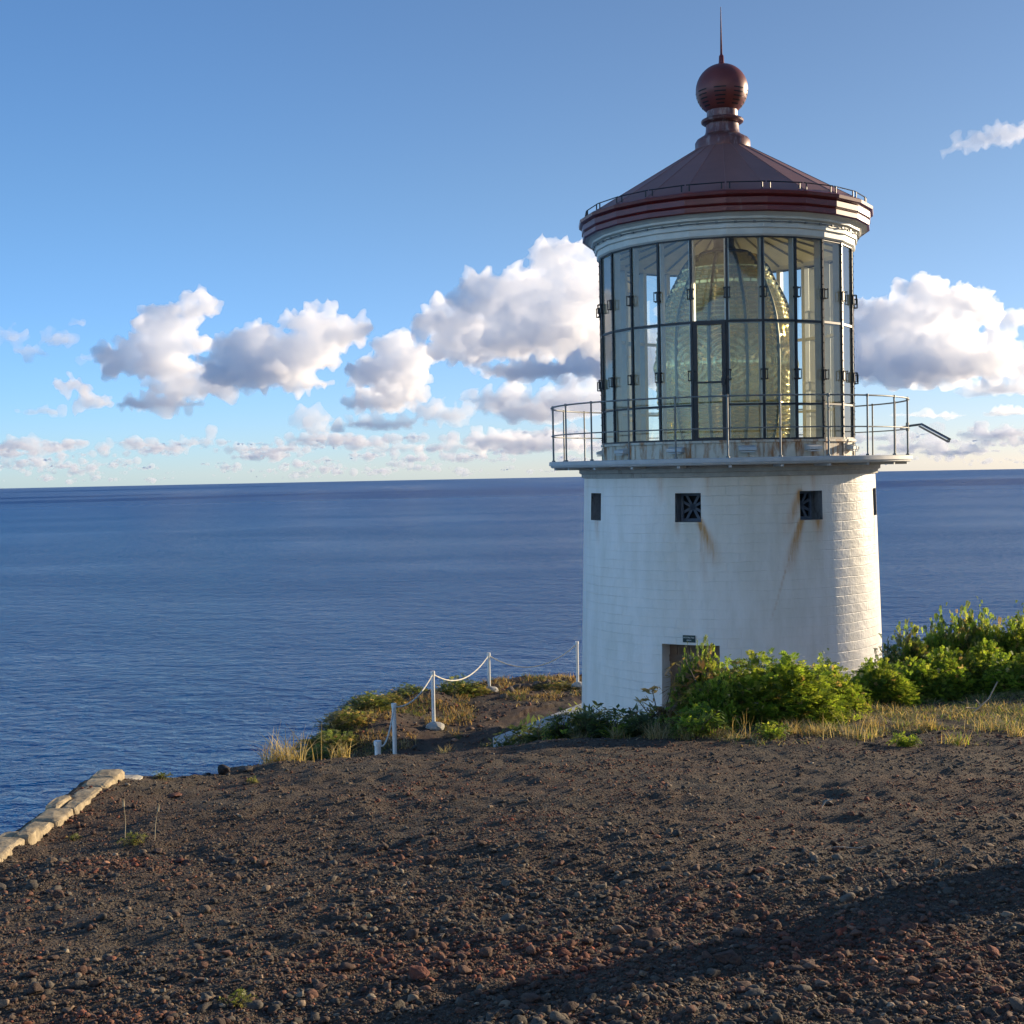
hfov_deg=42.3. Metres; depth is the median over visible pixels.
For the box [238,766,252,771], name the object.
rock
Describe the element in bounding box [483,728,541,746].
weed
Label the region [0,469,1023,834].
sea
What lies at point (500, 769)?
ground
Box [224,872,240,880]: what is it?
rock
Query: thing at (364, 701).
shrub
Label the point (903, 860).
rock
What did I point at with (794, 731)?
grass tuft
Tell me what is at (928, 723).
grass tuft
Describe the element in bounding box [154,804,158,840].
dry stalk
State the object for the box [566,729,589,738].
grass tuft
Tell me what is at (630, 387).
window pane
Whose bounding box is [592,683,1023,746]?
dry grass
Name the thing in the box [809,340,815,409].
window pane
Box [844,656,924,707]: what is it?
bush
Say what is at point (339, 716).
shrub
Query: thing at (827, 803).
rock
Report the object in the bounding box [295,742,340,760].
shrub
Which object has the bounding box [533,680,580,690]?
shrub
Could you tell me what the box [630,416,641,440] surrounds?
window pane
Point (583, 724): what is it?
weed
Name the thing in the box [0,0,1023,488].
sky
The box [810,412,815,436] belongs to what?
window pane
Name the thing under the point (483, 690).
shrub
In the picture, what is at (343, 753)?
grass tuft
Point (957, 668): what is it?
bush
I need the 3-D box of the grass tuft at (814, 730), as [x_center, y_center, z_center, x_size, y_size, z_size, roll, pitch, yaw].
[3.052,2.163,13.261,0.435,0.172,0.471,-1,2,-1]
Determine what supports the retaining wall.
on the ground at (500, 769)
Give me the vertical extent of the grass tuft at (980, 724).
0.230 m
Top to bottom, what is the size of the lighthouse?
14.430 m
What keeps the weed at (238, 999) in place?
on the ground at (500, 769)
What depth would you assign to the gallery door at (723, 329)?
23.64 m
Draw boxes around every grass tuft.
[240,729,326,763]
[253,742,299,764]
[271,723,342,762]
[324,738,355,757]
[437,746,463,752]
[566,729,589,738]
[606,725,628,738]
[630,718,679,739]
[655,710,689,739]
[665,726,701,740]
[704,722,739,738]
[728,713,761,737]
[771,716,811,734]
[800,719,832,735]
[817,713,866,739]
[849,716,882,741]
[855,710,888,728]
[907,711,941,730]
[932,729,983,745]
[964,713,993,732]
[1001,723,1023,736]
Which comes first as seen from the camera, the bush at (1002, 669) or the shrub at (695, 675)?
the shrub at (695, 675)
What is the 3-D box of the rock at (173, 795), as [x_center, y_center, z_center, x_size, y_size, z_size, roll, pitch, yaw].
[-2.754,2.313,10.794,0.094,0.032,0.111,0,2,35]
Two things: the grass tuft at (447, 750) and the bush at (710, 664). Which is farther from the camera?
the bush at (710, 664)
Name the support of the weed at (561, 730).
on the ground at (500, 769)
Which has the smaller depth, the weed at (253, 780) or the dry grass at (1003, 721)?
the weed at (253, 780)
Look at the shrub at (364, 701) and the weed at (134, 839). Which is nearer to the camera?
the weed at (134, 839)
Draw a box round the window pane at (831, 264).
[829,263,832,333]
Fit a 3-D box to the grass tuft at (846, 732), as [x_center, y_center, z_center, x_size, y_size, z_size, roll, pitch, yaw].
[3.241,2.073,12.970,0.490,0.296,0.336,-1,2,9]
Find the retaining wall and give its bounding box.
[0,769,142,861]
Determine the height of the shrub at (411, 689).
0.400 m
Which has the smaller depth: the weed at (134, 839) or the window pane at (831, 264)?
the weed at (134, 839)
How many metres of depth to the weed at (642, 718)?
13.92 m
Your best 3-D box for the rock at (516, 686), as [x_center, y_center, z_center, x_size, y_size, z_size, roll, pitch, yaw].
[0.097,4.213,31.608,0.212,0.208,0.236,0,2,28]
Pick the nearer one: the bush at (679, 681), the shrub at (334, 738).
the bush at (679, 681)
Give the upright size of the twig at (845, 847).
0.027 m
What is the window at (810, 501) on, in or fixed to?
in the lighthouse
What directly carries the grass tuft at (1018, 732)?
on the ground at (500, 769)
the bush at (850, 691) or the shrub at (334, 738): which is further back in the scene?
the shrub at (334, 738)
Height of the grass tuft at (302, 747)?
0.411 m
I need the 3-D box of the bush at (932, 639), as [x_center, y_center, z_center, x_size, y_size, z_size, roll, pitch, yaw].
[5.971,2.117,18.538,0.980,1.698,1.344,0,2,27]
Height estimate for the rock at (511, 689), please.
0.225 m
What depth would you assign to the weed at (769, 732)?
13.18 m
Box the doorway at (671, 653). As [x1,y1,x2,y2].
[662,644,719,712]
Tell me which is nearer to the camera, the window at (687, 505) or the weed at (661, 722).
the weed at (661, 722)
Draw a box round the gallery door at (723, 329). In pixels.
[693,321,726,440]
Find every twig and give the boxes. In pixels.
[822,846,865,848]
[966,682,997,712]
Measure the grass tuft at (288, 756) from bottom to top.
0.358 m
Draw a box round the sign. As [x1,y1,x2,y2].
[683,635,694,642]
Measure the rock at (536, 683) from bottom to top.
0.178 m
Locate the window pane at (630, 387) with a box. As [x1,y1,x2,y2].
[629,345,640,413]
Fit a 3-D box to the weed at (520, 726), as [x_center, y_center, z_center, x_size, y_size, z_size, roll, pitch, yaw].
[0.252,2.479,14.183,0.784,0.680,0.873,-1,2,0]
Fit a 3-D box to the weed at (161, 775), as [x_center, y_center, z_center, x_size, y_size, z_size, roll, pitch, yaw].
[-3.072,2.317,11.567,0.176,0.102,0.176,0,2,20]
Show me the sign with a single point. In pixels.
(689, 638)
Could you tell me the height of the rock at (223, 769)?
0.108 m
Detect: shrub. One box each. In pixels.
[294,729,369,753]
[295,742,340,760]
[311,705,379,731]
[334,689,401,711]
[371,691,413,704]
[382,682,437,697]
[436,672,482,698]
[462,681,496,695]
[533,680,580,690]
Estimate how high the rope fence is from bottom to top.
1.383 m
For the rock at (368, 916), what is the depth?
6.39 m
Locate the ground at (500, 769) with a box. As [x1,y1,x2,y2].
[0,675,1023,1023]
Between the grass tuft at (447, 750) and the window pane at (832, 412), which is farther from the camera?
the window pane at (832, 412)
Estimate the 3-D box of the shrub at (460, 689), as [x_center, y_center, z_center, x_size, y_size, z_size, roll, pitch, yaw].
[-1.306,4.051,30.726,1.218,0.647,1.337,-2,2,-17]
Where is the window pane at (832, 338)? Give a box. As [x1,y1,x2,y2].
[830,337,833,407]
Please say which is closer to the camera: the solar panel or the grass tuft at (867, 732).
the grass tuft at (867, 732)
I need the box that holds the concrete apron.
[493,703,581,746]
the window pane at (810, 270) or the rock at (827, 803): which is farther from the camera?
the window pane at (810, 270)
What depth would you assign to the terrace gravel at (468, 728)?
27.34 m
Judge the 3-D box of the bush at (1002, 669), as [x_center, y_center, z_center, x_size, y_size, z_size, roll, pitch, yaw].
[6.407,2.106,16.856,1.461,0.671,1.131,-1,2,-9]
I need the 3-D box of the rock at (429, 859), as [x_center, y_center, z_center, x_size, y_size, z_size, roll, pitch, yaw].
[-0.479,2.033,7.718,0.077,0.065,0.051,-1,2,0]
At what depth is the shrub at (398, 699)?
28.72 m
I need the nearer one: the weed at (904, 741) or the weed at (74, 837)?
the weed at (74, 837)
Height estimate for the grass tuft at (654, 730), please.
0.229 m
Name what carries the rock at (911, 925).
on the ground at (500, 769)
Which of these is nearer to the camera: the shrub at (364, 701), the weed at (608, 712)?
the weed at (608, 712)
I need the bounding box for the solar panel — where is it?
[900,423,950,442]
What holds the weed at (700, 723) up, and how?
on the ground at (500, 769)
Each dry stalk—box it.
[123,799,125,839]
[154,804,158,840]
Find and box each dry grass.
[291,672,581,760]
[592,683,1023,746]
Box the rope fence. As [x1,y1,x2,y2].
[374,641,581,754]
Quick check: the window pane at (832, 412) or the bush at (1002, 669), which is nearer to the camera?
the bush at (1002, 669)
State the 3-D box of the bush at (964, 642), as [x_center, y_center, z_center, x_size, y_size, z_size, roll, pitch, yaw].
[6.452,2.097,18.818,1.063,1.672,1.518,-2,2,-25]
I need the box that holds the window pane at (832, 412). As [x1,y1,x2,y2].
[831,411,834,436]
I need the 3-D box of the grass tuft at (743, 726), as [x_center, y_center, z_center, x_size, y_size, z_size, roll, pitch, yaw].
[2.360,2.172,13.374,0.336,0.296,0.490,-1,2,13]
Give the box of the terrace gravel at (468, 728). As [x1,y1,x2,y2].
[322,674,581,755]
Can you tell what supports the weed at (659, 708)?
on the ground at (500, 769)
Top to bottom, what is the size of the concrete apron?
0.500 m
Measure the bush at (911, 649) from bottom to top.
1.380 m
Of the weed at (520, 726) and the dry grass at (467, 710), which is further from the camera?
the dry grass at (467, 710)
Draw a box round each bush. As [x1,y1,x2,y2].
[666,642,700,724]
[671,634,720,712]
[672,656,763,733]
[680,647,867,730]
[784,648,873,714]
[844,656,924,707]
[872,619,928,671]
[889,656,963,703]
[916,645,983,700]
[918,602,963,660]
[923,600,987,657]
[952,638,1012,692]
[958,651,1023,696]
[963,596,1020,659]
[997,600,1023,664]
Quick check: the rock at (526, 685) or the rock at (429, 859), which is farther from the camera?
the rock at (526, 685)
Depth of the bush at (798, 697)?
14.21 m
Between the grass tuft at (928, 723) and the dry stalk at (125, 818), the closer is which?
the dry stalk at (125, 818)
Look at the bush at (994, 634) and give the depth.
18.69 m
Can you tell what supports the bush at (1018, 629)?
on the ground at (500, 769)
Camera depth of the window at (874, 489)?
25.23 m
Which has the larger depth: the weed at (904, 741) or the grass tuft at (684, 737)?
the grass tuft at (684, 737)
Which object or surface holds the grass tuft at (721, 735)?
on the ground at (500, 769)
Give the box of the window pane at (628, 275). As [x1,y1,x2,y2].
[627,273,639,341]
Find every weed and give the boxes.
[66,832,80,840]
[116,831,148,846]
[152,771,173,779]
[219,986,257,1008]
[246,776,257,782]
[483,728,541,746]
[500,713,558,745]
[539,707,583,739]
[564,700,630,736]
[565,702,626,738]
[588,716,634,738]
[618,702,671,737]
[619,707,676,734]
[622,673,688,735]
[653,703,735,737]
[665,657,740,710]
[750,720,791,740]
[886,731,923,746]
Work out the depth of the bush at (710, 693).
13.96 m
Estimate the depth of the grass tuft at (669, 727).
13.47 m
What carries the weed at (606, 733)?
on the ground at (500, 769)
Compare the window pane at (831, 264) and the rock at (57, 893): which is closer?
the rock at (57, 893)
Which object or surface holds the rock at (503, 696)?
on the ground at (500, 769)
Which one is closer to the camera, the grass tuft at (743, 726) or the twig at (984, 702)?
the grass tuft at (743, 726)
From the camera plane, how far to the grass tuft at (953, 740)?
12.27 m
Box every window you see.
[591,493,600,520]
[675,493,700,521]
[800,491,822,519]
[873,488,876,514]
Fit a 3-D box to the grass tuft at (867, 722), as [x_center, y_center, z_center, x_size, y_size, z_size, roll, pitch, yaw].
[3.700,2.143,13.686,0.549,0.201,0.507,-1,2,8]
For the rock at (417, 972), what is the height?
0.063 m
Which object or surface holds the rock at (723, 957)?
on the ground at (500, 769)
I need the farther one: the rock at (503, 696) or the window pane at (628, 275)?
the rock at (503, 696)
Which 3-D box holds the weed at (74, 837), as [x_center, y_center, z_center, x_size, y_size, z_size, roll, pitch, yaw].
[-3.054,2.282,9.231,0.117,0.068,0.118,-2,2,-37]
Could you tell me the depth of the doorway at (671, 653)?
23.89 m
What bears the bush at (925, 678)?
on the ground at (500, 769)
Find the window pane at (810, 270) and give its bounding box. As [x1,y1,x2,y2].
[808,267,814,336]
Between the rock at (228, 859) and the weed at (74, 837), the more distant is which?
the weed at (74, 837)
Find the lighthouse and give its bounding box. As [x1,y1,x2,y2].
[549,7,912,723]
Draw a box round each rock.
[52,889,64,897]
[168,792,181,797]
[218,764,230,774]
[223,857,238,864]
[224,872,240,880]
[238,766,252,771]
[364,914,372,919]
[408,965,429,979]
[423,855,435,864]
[499,693,507,698]
[505,686,514,692]
[512,684,520,689]
[521,683,533,688]
[533,681,541,686]
[713,950,735,964]
[822,798,833,805]
[898,857,913,864]
[899,922,917,930]
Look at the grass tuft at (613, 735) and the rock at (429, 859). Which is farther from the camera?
the grass tuft at (613, 735)
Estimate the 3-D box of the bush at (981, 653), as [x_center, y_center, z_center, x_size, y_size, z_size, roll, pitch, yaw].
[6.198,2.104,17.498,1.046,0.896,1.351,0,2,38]
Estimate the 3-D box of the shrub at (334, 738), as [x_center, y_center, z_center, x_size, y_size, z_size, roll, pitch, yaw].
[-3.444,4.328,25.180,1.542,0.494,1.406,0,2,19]
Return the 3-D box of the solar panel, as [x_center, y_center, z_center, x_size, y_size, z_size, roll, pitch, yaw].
[7.934,-1.526,25.419,0.930,0.397,0.260,-1,2,9]
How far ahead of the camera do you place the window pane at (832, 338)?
26.77 m

